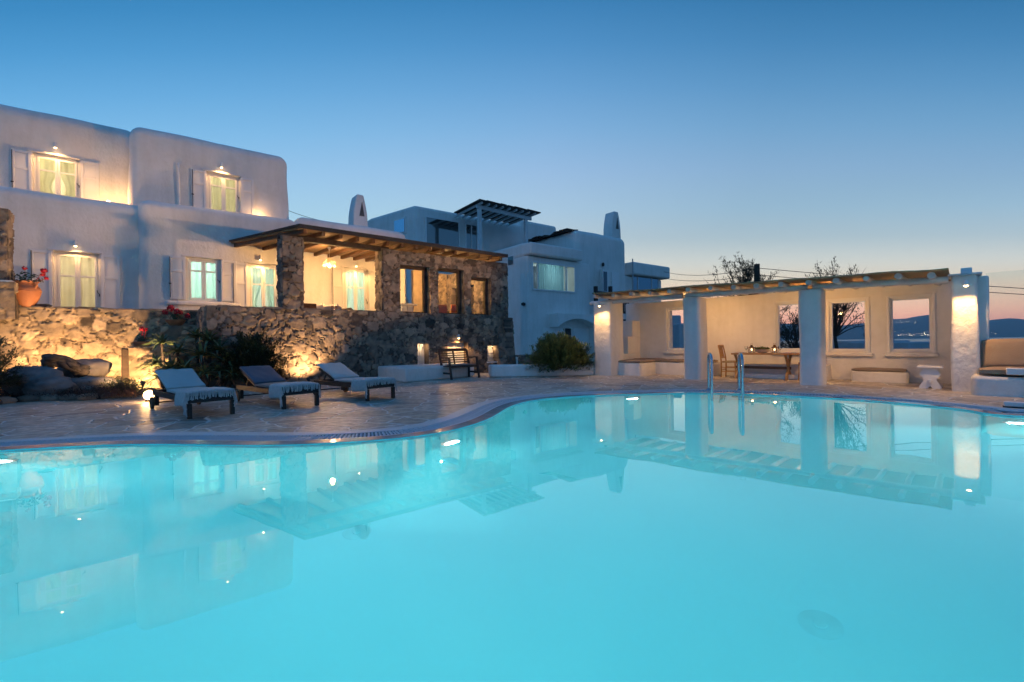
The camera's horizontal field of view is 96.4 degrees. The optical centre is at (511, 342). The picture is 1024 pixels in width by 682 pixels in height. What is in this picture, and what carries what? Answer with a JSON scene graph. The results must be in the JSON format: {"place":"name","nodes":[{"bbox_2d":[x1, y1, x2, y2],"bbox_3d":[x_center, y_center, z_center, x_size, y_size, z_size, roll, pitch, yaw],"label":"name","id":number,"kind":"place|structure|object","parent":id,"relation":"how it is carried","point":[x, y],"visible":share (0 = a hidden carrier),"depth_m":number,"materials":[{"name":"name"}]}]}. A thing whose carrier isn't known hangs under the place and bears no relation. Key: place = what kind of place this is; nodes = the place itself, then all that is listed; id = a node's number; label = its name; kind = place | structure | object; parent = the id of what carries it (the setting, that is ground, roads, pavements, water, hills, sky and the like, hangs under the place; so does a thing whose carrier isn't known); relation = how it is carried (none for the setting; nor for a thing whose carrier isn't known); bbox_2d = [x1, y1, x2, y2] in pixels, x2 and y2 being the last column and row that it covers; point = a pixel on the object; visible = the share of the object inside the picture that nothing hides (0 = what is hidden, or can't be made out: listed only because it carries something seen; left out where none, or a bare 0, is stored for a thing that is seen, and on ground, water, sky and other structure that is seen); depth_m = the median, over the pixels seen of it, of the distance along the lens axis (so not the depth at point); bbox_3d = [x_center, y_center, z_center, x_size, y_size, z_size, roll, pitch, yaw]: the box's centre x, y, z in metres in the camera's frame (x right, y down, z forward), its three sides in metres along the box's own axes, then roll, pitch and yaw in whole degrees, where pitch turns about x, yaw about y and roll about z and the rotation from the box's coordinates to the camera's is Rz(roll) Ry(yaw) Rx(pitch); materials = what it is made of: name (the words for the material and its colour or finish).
{"place":"outdoors","nodes":[
{"label":"outdoors","id":0,"kind":"place"},
{"bbox_2d":[57,358,111,377],"bbox_3d":[-9.705,0.626,10.389,0.896,0.546,0.846,-1,0,4],"label":"boulder","id":1,"kind":"object","parent":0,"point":[100,367],"visible":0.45,"depth_m":10.31,"materials":[{"name":"stone"}]},
{"bbox_2d":[0,394,1023,681],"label":"pool water","id":2,"kind":"structure","parent":0,"point":[688,538],"depth_m":2.01,"materials":[{"name":"teal liquid"}]},
{"bbox_2d":[0,357,1023,439],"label":"pool deck","id":3,"kind":"structure","parent":0,"point":[413,403],"depth_m":7.73,"materials":[{"name":"grey stone"}]},
{"bbox_2d":[0,388,164,404],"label":"stone kerb","id":4,"kind":"structure","parent":3,"relation":"on","point":[24,398],"depth_m":8.95,"materials":[{"name":"grey stone"}]},
{"bbox_2d":[0,305,197,379],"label":"garden wall","id":5,"kind":"structure","parent":3,"relation":"on","point":[34,333],"depth_m":11.30,"materials":[{"name":"stone"}]},
{"bbox_2d":[0,208,18,319],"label":"stone pier","id":6,"kind":"structure","parent":5,"relation":"on","point":[9,304],"depth_m":10.45,"materials":[{"name":"brown stone"}]},
{"bbox_2d":[11,266,48,306],"bbox_3d":[-11.480,-1.324,10.870,0.684,0.987,0.513,-1,0,-38],"label":"terracotta jar","id":7,"kind":"object","parent":5,"relation":"on","point":[29,293],"visible":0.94,"depth_m":10.75,"materials":[{"name":"orange ceramic"}]},
{"bbox_2d":[35,304,52,306],"bbox_3d":[-11.284,-0.891,11.019,0.315,0.115,0.213,-1,0,-38],"label":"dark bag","id":8,"kind":"object","parent":5,"relation":"on","point":[44,305],"visible":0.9,"depth_m":10.96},
{"bbox_2d":[0,386,214,401],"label":"garden bed","id":9,"kind":"object","parent":3,"relation":"on","point":[5,395],"visible":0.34,"depth_m":9.27,"materials":[{"name":"soil"}]},
{"bbox_2d":[0,335,27,389],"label":"shrub","id":10,"kind":"object","parent":9,"relation":"on","point":[4,375],"visible":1,"depth_m":8.70,"materials":[{"name":"green plant"}]},
{"bbox_2d":[0,366,64,395],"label":"boulder","id":11,"kind":"object","parent":9,"relation":"on","point":[33,372],"visible":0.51,"depth_m":9.16,"materials":[{"name":"stone"}]},
{"bbox_2d":[21,376,77,395],"bbox_3d":[-9.319,0.890,9.237,0.837,0.443,0.635,-1,0,-38],"label":"boulder","id":12,"kind":"object","parent":9,"relation":"on","point":[42,385],"visible":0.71,"depth_m":9.06,"materials":[{"name":"stone"}]},
{"bbox_2d":[0,382,138,398],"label":"ground cover","id":13,"kind":"object","parent":9,"relation":"on","point":[100,390],"visible":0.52,"depth_m":9.03,"materials":[{"name":"plant"}]},
{"bbox_2d":[69,376,115,393],"bbox_3d":[-9.202,0.918,9.807,1.097,0.406,0.679,-1,0,-38],"label":"boulder","id":14,"kind":"object","parent":9,"relation":"on","point":[85,381],"visible":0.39,"depth_m":9.72,"materials":[{"name":"stone"}]},
{"bbox_2d":[40,354,89,377],"bbox_3d":[-9.647,0.494,9.892,0.789,0.550,0.476,-1,0,-37],"label":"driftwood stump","id":15,"kind":"object","parent":14,"relation":"on","point":[76,368],"visible":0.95,"depth_m":9.77,"materials":[{"name":"wood"}]},
{"bbox_2d":[121,348,128,383],"bbox_3d":[-8.738,0.619,10.336,0.140,1.021,0.150,-1,0,-37],"label":"wooden post","id":16,"kind":"object","parent":9,"relation":"on","point":[124,362],"visible":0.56,"depth_m":10.29,"materials":[{"name":"brown wood"}]},
{"bbox_2d":[95,374,159,394],"bbox_3d":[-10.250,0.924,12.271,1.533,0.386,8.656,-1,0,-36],"label":"flowering cover","id":17,"kind":"object","parent":9,"relation":"on","point":[120,383],"visible":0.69,"depth_m":9.53,"materials":[{"name":"green plant"}]},
{"bbox_2d":[137,326,243,388],"bbox_3d":[-7.273,0.343,10.312,2.426,1.478,1.521,-1,0,-17],"label":"aloe clump","id":18,"kind":"object","parent":9,"relation":"on","point":[203,372],"visible":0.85,"depth_m":10.35,"materials":[{"name":"green plant"}]},
{"bbox_2d":[142,390,153,401],"bbox_3d":[-6.849,0.991,8.631,0.206,0.221,0.206,-1,0,0],"label":"globe lamp","id":19,"kind":"object","parent":3,"relation":"on","point":[147,395],"visible":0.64,"depth_m":8.57,"materials":[{"name":"white glass"}]},
{"bbox_2d":[128,346,176,388],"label":"stone wall","id":20,"kind":"structure","parent":3,"relation":"on","point":[138,355],"depth_m":10.58,"materials":[{"name":"beige stone"}]},
{"bbox_2d":[132,326,150,346],"bbox_3d":[-8.775,-0.140,10.853,0.386,0.507,0.386,-1,0,-37],"label":"flower bowl","id":21,"kind":"object","parent":20,"relation":"on","point":[140,340],"visible":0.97,"depth_m":10.79,"materials":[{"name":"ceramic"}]},
{"bbox_2d":[158,325,197,371],"bbox_3d":[-8.825,0.333,12.160,0.923,1.596,0.957,-1,0,-38],"label":"stone ledge","id":22,"kind":"object","parent":3,"relation":"on","point":[176,332],"visible":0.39,"depth_m":11.82,"materials":[{"name":"grey stone"}]},
{"bbox_2d":[162,305,190,325],"bbox_3d":[-8.792,-0.721,11.998,0.530,0.563,0.484,-1,0,-5],"label":"flower bowl","id":23,"kind":"object","parent":22,"relation":"on","point":[177,320],"visible":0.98,"depth_m":11.92,"materials":[{"name":"ceramic"}]},
{"bbox_2d":[149,368,234,418],"bbox_3d":[-5.101,0.751,7.267,1.980,0.648,0.712,-1,0,41],"label":"sun lounger","id":24,"kind":"object","parent":3,"relation":"on","point":[173,381],"visible":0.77,"depth_m":7.40,"materials":[{"name":"white fabric"}]},
{"bbox_2d":[174,387,237,416],"bbox_3d":[-4.509,0.847,6.738,0.539,0.359,0.700,-1,0,40],"label":"throw","id":25,"kind":"object","parent":24,"relation":"on","point":[182,397],"visible":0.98,"depth_m":6.57,"materials":[{"name":"fabric"}]},
{"bbox_2d":[0,104,405,310],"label":"white house","id":26,"kind":"structure","parent":3,"relation":"on","point":[168,221],"depth_m":14.06,"materials":[{"name":"paint"}]},
{"bbox_2d":[34,153,79,197],"bbox_3d":[-13.794,-4.862,13.906,0.998,1.531,0.286,-1,0,-38],"label":"window","id":27,"kind":"structure","parent":26,"relation":"in","point":[47,169],"depth_m":13.86,"materials":[{"name":"white glass"}]},
{"bbox_2d":[54,251,99,306],"bbox_3d":[-12.177,-1.427,12.848,0.939,2.174,0.300,-1,0,-38],"label":"window","id":28,"kind":"structure","parent":26,"relation":"in","point":[76,275],"depth_m":12.81,"materials":[{"name":"white glass"}]},
{"bbox_2d":[186,257,219,301],"bbox_3d":[-9.712,-1.974,14.395,0.873,1.336,0.304,-1,0,-38],"label":"window","id":29,"kind":"structure","parent":26,"relation":"in","point":[203,275],"depth_m":14.37,"materials":[{"name":"white paint"}]},
{"bbox_2d":[207,172,239,212],"bbox_3d":[-9.674,-4.939,15.322,0.922,1.324,0.295,-1,0,-37],"label":"window","id":30,"kind":"structure","parent":26,"relation":"in","point":[222,190],"depth_m":15.31,"materials":[{"name":"white glass"}]},
{"bbox_2d":[248,264,277,306],"bbox_3d":[-8.384,-1.508,15.399,0.891,2.223,0.289,-1,0,-37],"label":"window","id":31,"kind":"structure","parent":26,"relation":"in","point":[263,277],"depth_m":15.38,"materials":[{"name":"white paint"}]},
{"bbox_2d":[344,268,367,309],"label":"window","id":32,"kind":"structure","parent":26,"relation":"in","point":[350,275],"depth_m":17.36,"materials":[{"name":"white paint"}]},
{"bbox_2d":[220,329,291,383],"bbox_3d":[-6.086,0.355,10.937,1.599,1.390,1.251,-1,0,-37],"label":"dark shrub","id":33,"kind":"object","parent":3,"relation":"on","point":[254,351],"visible":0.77,"depth_m":10.74,"materials":[{"name":"green plant"}]},
{"bbox_2d":[235,365,318,409],"bbox_3d":[-4.191,0.740,8.104,1.980,0.643,0.712,-1,0,41],"label":"sun lounger","id":34,"kind":"object","parent":3,"relation":"on","point":[261,379],"visible":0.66,"depth_m":8.21,"materials":[{"name":"white fabric"}]},
{"bbox_2d":[269,381,320,407],"bbox_3d":[-3.601,0.836,7.576,0.547,0.362,0.692,-1,0,41],"label":"throw","id":35,"kind":"object","parent":34,"relation":"on","point":[276,390],"visible":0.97,"depth_m":7.38,"materials":[{"name":"fabric"}]},
{"bbox_2d":[313,362,394,400],"bbox_3d":[-3.146,0.723,9.010,1.980,0.647,0.712,-1,0,41],"label":"sun lounger","id":36,"kind":"object","parent":3,"relation":"on","point":[340,375],"visible":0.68,"depth_m":9.10,"materials":[{"name":"white fabric"}]},
{"bbox_2d":[351,377,396,398],"bbox_3d":[-2.552,0.811,8.479,0.537,0.344,0.694,-1,0,40],"label":"throw","id":37,"kind":"object","parent":36,"relation":"on","point":[359,384],"visible":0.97,"depth_m":8.30,"materials":[{"name":"fabric"}]},
{"bbox_2d":[195,248,515,387],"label":"stone pavilion","id":38,"kind":"structure","parent":3,"relation":"on","point":[367,343],"depth_m":13.72,"materials":[{"name":"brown stone"}]},
{"bbox_2d":[276,235,304,309],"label":"stone pillar","id":39,"kind":"structure","parent":38,"relation":"on","point":[290,274],"depth_m":11.99,"materials":[{"name":"grey stone"}]},
{"bbox_2d":[304,303,316,307],"bbox_3d":[-5.897,-0.768,13.184,0.335,0.710,0.715,-1,0,-38],"label":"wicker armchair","id":40,"kind":"object","parent":38,"relation":"on","point":[309,305],"visible":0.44,"depth_m":12.92,"materials":[{"name":"brown wicker"}]},
{"bbox_2d":[316,303,343,309],"bbox_3d":[-5.876,-0.835,14.566,1.040,0.844,0.850,-1,0,-37],"label":"cushioned sofa","id":41,"kind":"object","parent":38,"relation":"on","point":[324,306],"visible":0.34,"depth_m":14.38,"materials":[{"name":"white fabric"}]},
{"bbox_2d":[229,224,507,261],"bbox_3d":[-4.597,-3.040,15.200,7.758,0.641,4.540,-1,0,-37],"label":"pergola","id":42,"kind":"object","parent":38,"relation":"on","point":[342,244],"visible":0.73,"depth_m":13.77,"materials":[{"name":"brown wood"}]},
{"bbox_2d":[322,247,335,266],"bbox_3d":[-5.790,-2.716,14.495,0.410,0.628,0.410,-1,0,-37],"label":"rope lamp","id":43,"kind":"object","parent":42,"relation":"hanging from","point":[330,260],"visible":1,"depth_m":14.46,"materials":[{"name":"white paint"}]},
{"bbox_2d":[400,303,416,311],"bbox_3d":[-3.838,-0.915,16.477,0.575,0.944,0.800,-1,0,-37],"label":"white terrace table","id":44,"kind":"object","parent":38,"relation":"on","point":[406,307],"visible":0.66,"depth_m":16.29,"materials":[{"name":"paint"}]},
{"bbox_2d":[400,266,426,312],"bbox_3d":[-3.125,-1.654,14.279,0.982,1.441,0.110,-1,0,-37],"label":"window frame","id":45,"kind":"structure","parent":38,"relation":"in","point":[424,270],"depth_m":14.48,"materials":[{"name":"brown wood"}]},
{"bbox_2d":[439,305,446,312],"bbox_3d":[-2.655,-0.920,16.704,0.414,0.922,0.520,-1,0,-37],"label":"leather chair","id":46,"kind":"object","parent":38,"relation":"on","point":[442,308],"visible":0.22,"depth_m":16.51,"materials":[{"name":"brown leather"}]},
{"bbox_2d":[438,269,460,313],"bbox_3d":[-2.118,-1.680,15.051,0.953,1.461,0.110,-1,0,-38],"label":"window frame","id":47,"kind":"structure","parent":38,"relation":"in","point":[458,273],"depth_m":15.25,"materials":[{"name":"brown wood"}]},
{"bbox_2d":[447,305,456,312],"bbox_3d":[-2.335,-0.961,17.580,0.322,0.993,0.520,-1,0,-38],"label":"leather chair","id":48,"kind":"object","parent":38,"relation":"on","point":[453,309],"visible":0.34,"depth_m":17.37,"materials":[{"name":"red leather"}]},
{"bbox_2d":[447,343,463,362],"bbox_3d":[-1.949,0.498,15.235,0.789,1.022,0.085,-1,0,-38],"label":"door","id":49,"kind":"structure","parent":38,"relation":"in","point":[450,345],"depth_m":15.27,"materials":[{"name":"white paint"}]},
{"bbox_2d":[471,278,487,314],"bbox_3d":[-1.197,-1.594,15.758,0.795,1.262,0.110,-1,0,-37],"label":"window frame","id":50,"kind":"structure","parent":38,"relation":"in","point":[485,291],"depth_m":15.91,"materials":[{"name":"brown wood"}]},
{"bbox_2d":[487,346,493,360],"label":"small window","id":51,"kind":"structure","parent":38,"relation":"in","point":[490,351],"depth_m":16.18,"materials":[{"name":"white paint"}]},
{"bbox_2d":[438,348,479,379],"bbox_3d":[-1.536,0.590,13.289,1.040,0.865,0.677,-1,0,-43],"label":"garden bench","id":52,"kind":"object","parent":3,"relation":"on","point":[455,365],"visible":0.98,"depth_m":13.38,"materials":[{"name":"brown wood"}]},
{"bbox_2d":[378,363,593,382],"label":"white bench wall","id":53,"kind":"structure","parent":3,"relation":"on","point":[413,373],"depth_m":13.41,"materials":[{"name":"paint"}]},
{"bbox_2d":[0,389,1023,450],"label":"pool coping","id":54,"kind":"object","parent":3,"relation":"on","point":[474,414],"visible":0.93,"depth_m":4.75,"materials":[{"name":"white pale smooth stone"}]},
{"bbox_2d":[706,352,743,395],"bbox_3d":[3.677,1.002,7.851,0.596,1.688,0.699,-1,0,18],"label":"pool ladder","id":55,"kind":"object","parent":54,"relation":"attached to","point":[710,373],"visible":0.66,"depth_m":7.63,"materials":[{"name":"metal"}]},
{"bbox_2d":[0,393,1023,451],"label":"pool basin","id":56,"kind":"object","parent":3,"relation":"in","point":[450,430],"visible":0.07,"depth_m":4.41,"materials":[{"name":"teal paint"}]},
{"bbox_2d":[368,206,669,358],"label":"neighbour house","id":57,"kind":"structure","parent":3,"relation":"on","point":[556,279],"depth_m":30.80,"materials":[{"name":"white paint"}]},
{"bbox_2d":[393,216,406,233],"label":"window","id":58,"kind":"structure","parent":57,"relation":"in","point":[405,216],"depth_m":30.99,"materials":[{"name":"white paint"}]},
{"bbox_2d":[425,216,459,246],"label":"window","id":59,"kind":"structure","parent":57,"relation":"in","point":[437,230],"depth_m":31.63,"materials":[{"name":"white paint"}]},
{"bbox_2d":[465,223,477,249],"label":"window","id":60,"kind":"structure","parent":57,"relation":"in","point":[471,235],"depth_m":33.03,"materials":[{"name":"blue paint"}]},
{"bbox_2d":[454,199,540,249],"bbox_3d":[-1.107,-7.228,32.322,5.191,4.088,3.702,-1,0,-37],"label":"roof pergola","id":61,"kind":"object","parent":57,"relation":"on","point":[485,210],"visible":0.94,"depth_m":31.58,"materials":[{"name":"white wood"}]},
{"bbox_2d":[507,254,514,266],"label":"small window","id":62,"kind":"structure","parent":57,"relation":"in","point":[513,254],"depth_m":28.45,"materials":[{"name":"white paint"}]},
{"bbox_2d":[531,261,575,292],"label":"window","id":63,"kind":"structure","parent":57,"relation":"in","point":[545,276],"depth_m":28.50,"materials":[{"name":"teal glass"}]},
{"bbox_2d":[544,328,563,336],"bbox_3d":[2.613,0.017,28.437,1.669,1.889,0.060,-1,0,-37],"label":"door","id":64,"kind":"structure","parent":57,"relation":"in","point":[551,330],"depth_m":28.41,"materials":[{"name":"white paint"}]},
{"bbox_2d":[573,328,588,355],"bbox_3d":[4.582,-0.023,29.948,1.596,1.910,0.060,-1,0,-37],"label":"entry door","id":65,"kind":"structure","parent":57,"relation":"in","point":[582,334],"depth_m":29.94,"materials":[{"name":"white paint"}]},
{"bbox_2d":[603,270,608,291],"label":"window","id":66,"kind":"structure","parent":57,"relation":"in","point":[603,270],"depth_m":33.03,"materials":[{"name":"white paint"}]},
{"bbox_2d":[633,276,658,289],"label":"window","id":67,"kind":"structure","parent":57,"relation":"in","point":[640,283],"depth_m":38.99,"materials":[{"name":"blue glass"}]},
{"bbox_2d":[514,354,536,363],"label":"dwarf wall","id":68,"kind":"structure","parent":3,"relation":"on","point":[522,358],"depth_m":16.15,"materials":[{"name":"paint"}]},
{"bbox_2d":[519,328,594,372],"bbox_3d":[1.438,0.261,13.841,2.267,1.459,2.200,-1,0,45],"label":"oleander bush","id":69,"kind":"object","parent":3,"relation":"on","point":[557,351],"visible":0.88,"depth_m":13.38,"materials":[{"name":"green plant"}]},
{"bbox_2d":[618,361,720,375],"bbox_3d":[4.503,0.744,13.315,2.503,0.378,1.531,-1,0,45],"label":"corner bench","id":70,"kind":"object","parent":3,"relation":"on","point":[651,368],"visible":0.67,"depth_m":13.36,"materials":[{"name":"white paint"}]},
{"bbox_2d":[618,359,654,362],"bbox_3d":[3.696,0.536,13.680,0.790,0.088,0.940,-1,0,45],"label":"seat cushion","id":71,"kind":"object","parent":70,"relation":"on","point":[636,360],"visible":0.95,"depth_m":13.40,"materials":[{"name":"beige fabric"}]},
{"bbox_2d":[634,358,664,360],"bbox_3d":[4.265,0.515,14.186,0.850,0.101,0.540,-1,0,45],"label":"seat cushion","id":72,"kind":"object","parent":70,"relation":"on","point":[657,359],"visible":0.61,"depth_m":13.90,"materials":[{"name":"beige fabric"}]},
{"bbox_2d":[660,359,717,361],"bbox_3d":[5.134,0.515,13.330,1.502,0.093,0.540,-1,0,45],"label":"seat cushion","id":73,"kind":"object","parent":70,"relation":"on","point":[672,360],"visible":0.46,"depth_m":13.39,"materials":[{"name":"beige fabric"}]},
{"bbox_2d":[718,345,740,376],"bbox_3d":[5.822,0.481,12.244,0.477,0.869,0.422,-1,0,45],"label":"rush chair","id":74,"kind":"object","parent":3,"relation":"on","point":[721,349],"visible":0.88,"depth_m":12.26,"materials":[{"name":"brown wood"}]},
{"bbox_2d":[703,252,791,316],"bbox_3d":[8.177,-0.472,15.770,2.984,5.509,2.390,-1,0,0],"label":"tamarisk tree","id":75,"kind":"object","parent":3,"relation":"on","point":[748,273],"visible":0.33,"depth_m":15.63,"materials":[{"name":"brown plant"}]},
{"bbox_2d":[754,264,759,281],"bbox_3d":[9.132,-0.533,17.000,0.240,4.796,0.240,-1,0,0],"label":"utility pole","id":76,"kind":"object","parent":3,"relation":"on","point":[758,271],"visible":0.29,"depth_m":16.92,"materials":[{"name":"black wood"}]},
{"bbox_2d":[760,268,1023,288],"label":"cable","id":77,"kind":"object","parent":76,"relation":"attached to","point":[839,275],"visible":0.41,"depth_m":16.11,"materials":[{"name":"rubber"}]},
{"bbox_2d":[763,275,1023,294],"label":"cable","id":78,"kind":"object","parent":76,"relation":"attached to","point":[989,292],"visible":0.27,"depth_m":13.97,"materials":[{"name":"rubber"}]},
{"bbox_2d":[731,353,799,380],"bbox_3d":[6.426,0.578,11.537,1.514,0.655,0.600,-1,0,45],"label":"dining table","id":79,"kind":"object","parent":3,"relation":"on","point":[788,367],"visible":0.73,"depth_m":11.34,"materials":[{"name":"brown wood"}]},
{"bbox_2d":[754,346,771,352],"bbox_3d":[6.370,0.160,11.628,0.424,0.181,0.424,-1,0,45],"label":"fruit bowl","id":80,"kind":"object","parent":79,"relation":"on","point":[761,349],"visible":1,"depth_m":11.52,"materials":[{"name":"brown ceramic"}]},
{"bbox_2d":[734,363,830,379],"bbox_3d":[6.843,0.715,11.662,2.052,0.367,0.640,-1,0,45],"label":"long bench","id":81,"kind":"object","parent":3,"relation":"on","point":[767,373],"visible":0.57,"depth_m":11.61,"materials":[{"name":"white paint"}]},
{"bbox_2d":[590,268,988,391],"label":"pool house","id":82,"kind":"structure","parent":3,"relation":"on","point":[958,321],"depth_m":10.82,"materials":[{"name":"white paint"}]},
{"bbox_2d":[663,306,683,353],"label":"window","id":83,"kind":"structure","parent":82,"relation":"in","point":[667,309],"depth_m":14.11,"materials":[{"name":"white paint"}]},
{"bbox_2d":[771,300,799,352],"bbox_3d":[7.247,-0.390,11.731,1.045,1.405,0.230,-1,0,45],"label":"window","id":84,"kind":"structure","parent":82,"relation":"in","point":[776,329],"depth_m":12.01,"materials":[{"name":"white paint"}]},
{"bbox_2d":[826,297,872,356],"bbox_3d":[8.046,-0.379,10.943,0.944,1.390,0.230,-1,0,45],"label":"window","id":85,"kind":"structure","parent":82,"relation":"in","point":[829,302],"depth_m":10.94,"materials":[{"name":"white paint"}]},
{"bbox_2d":[884,293,939,356],"bbox_3d":[8.850,-0.381,10.151,0.924,1.380,0.230,-1,0,45],"label":"window","id":86,"kind":"structure","parent":82,"relation":"in","point":[931,296],"depth_m":10.11,"materials":[{"name":"white paint"}]},
{"bbox_2d":[962,280,969,286],"bbox_3d":[8.060,-1.050,8.122,0.090,0.127,0.334,-1,0,45],"label":"wall lamp","id":87,"kind":"object","parent":82,"relation":"attached to","point":[965,283],"visible":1,"depth_m":8.02,"materials":[{"name":"white paint"}]},
{"bbox_2d":[961,267,971,272],"bbox_3d":[8.377,-1.317,8.434,0.150,0.125,0.200,-1,0,45],"label":"roof box","id":88,"kind":"object","parent":82,"relation":"on","point":[966,270],"visible":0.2,"depth_m":8.36,"materials":[{"name":"white paint"}]},
{"bbox_2d":[780,310,799,347],"bbox_3d":[10.519,1.014,17.025,2.970,4.668,2.229,-1,0,-43],"label":"tamarisk tree","id":89,"kind":"object","parent":3,"relation":"on","point":[787,335],"visible":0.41,"depth_m":16.87,"materials":[{"name":"green plant"}]},
{"bbox_2d":[798,362,799,380],"bbox_3d":[7.152,0.461,10.931,0.477,0.869,0.422,-1,0,45],"label":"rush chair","id":90,"kind":"object","parent":3,"relation":"on","point":[798,371],"visible":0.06,"depth_m":10.94,"materials":[{"name":"brown wood"}]},
{"bbox_2d":[784,257,865,348],"bbox_3d":[9.683,-0.155,13.918,2.380,4.832,1.847,-1,0,-11],"label":"tamarisk tree","id":91,"kind":"object","parent":3,"relation":"on","point":[837,325],"visible":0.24,"depth_m":13.76,"materials":[{"name":"brown plant"}]},
{"bbox_2d":[851,371,908,382],"bbox_3d":[8.338,0.761,10.382,1.004,0.231,0.364,-1,0,45],"label":"bench","id":92,"kind":"object","parent":3,"relation":"on","point":[887,377],"visible":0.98,"depth_m":10.22,"materials":[{"name":"white paint"}]},
{"bbox_2d":[851,367,906,371],"bbox_3d":[8.328,0.606,10.393,0.954,0.091,0.319,-1,0,45],"label":"bench pad","id":93,"kind":"object","parent":92,"relation":"on","point":[870,369],"visible":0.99,"depth_m":10.27,"materials":[{"name":"beige fabric"}]},
{"bbox_2d":[917,364,944,388],"bbox_3d":[8.306,0.661,9.067,0.381,0.432,0.780,-1,0,45],"label":"white table","id":94,"kind":"object","parent":3,"relation":"on","point":[930,374],"visible":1,"depth_m":8.84,"materials":[{"name":"paint"}]},
{"bbox_2d":[971,373,1023,396],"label":"masonry sofa","id":95,"kind":"object","parent":3,"relation":"on","point":[996,385],"visible":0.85,"depth_m":7.60,"materials":[{"name":"white paint"}]},
{"bbox_2d":[979,366,1023,375],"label":"lounge cushion","id":96,"kind":"object","parent":95,"relation":"on","point":[994,370],"visible":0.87,"depth_m":7.66,"materials":[{"name":"beige fabric"}]},
{"bbox_2d":[981,338,1023,366],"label":"leaning cushion","id":97,"kind":"object","parent":96,"relation":"on","point":[1002,352],"visible":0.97,"depth_m":8.04,"materials":[{"name":"beige fabric"}]},
{"bbox_2d":[1006,368,1023,374],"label":"white tray","id":98,"kind":"object","parent":96,"relation":"on","point":[1014,371],"visible":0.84,"depth_m":7.43,"materials":[{"name":"paint"}]},
{"bbox_2d":[0,0,1023,324],"label":"sky","id":99,"kind":"structure","parent":0,"point":[790,135],"materials":[{"name":"blue"}]},
{"bbox_2d":[672,315,683,347],"bbox_3d":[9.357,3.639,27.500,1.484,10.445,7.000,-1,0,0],"label":"villa","id":100,"kind":"object","parent":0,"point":[678,332],"visible":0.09,"depth_m":24.41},
{"bbox_2d":[833,333,929,348],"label":"sea","id":101,"kind":"structure","parent":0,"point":[897,344],"depth_m":29.53,"materials":[{"name":"liquid"}]},
{"bbox_2d":[780,315,1023,340],"bbox_3d":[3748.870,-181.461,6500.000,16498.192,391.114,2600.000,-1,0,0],"label":"hills","id":102,"kind":"structure","parent":0,"point":[916,327],"depth_m":5651.01,"materials":[{"name":"blue"}]},
{"bbox_2d":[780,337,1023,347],"bbox_3d":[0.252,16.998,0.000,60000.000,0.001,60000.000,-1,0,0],"label":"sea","id":103,"kind":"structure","parent":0,"point":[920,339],"depth_m":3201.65,"materials":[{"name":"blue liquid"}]},
{"bbox_2d":[1002,401,1023,407],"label":"white slab","id":104,"kind":"structure","parent":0,"point":[1008,404],"depth_m":6.34,"materials":[{"name":"paint"}]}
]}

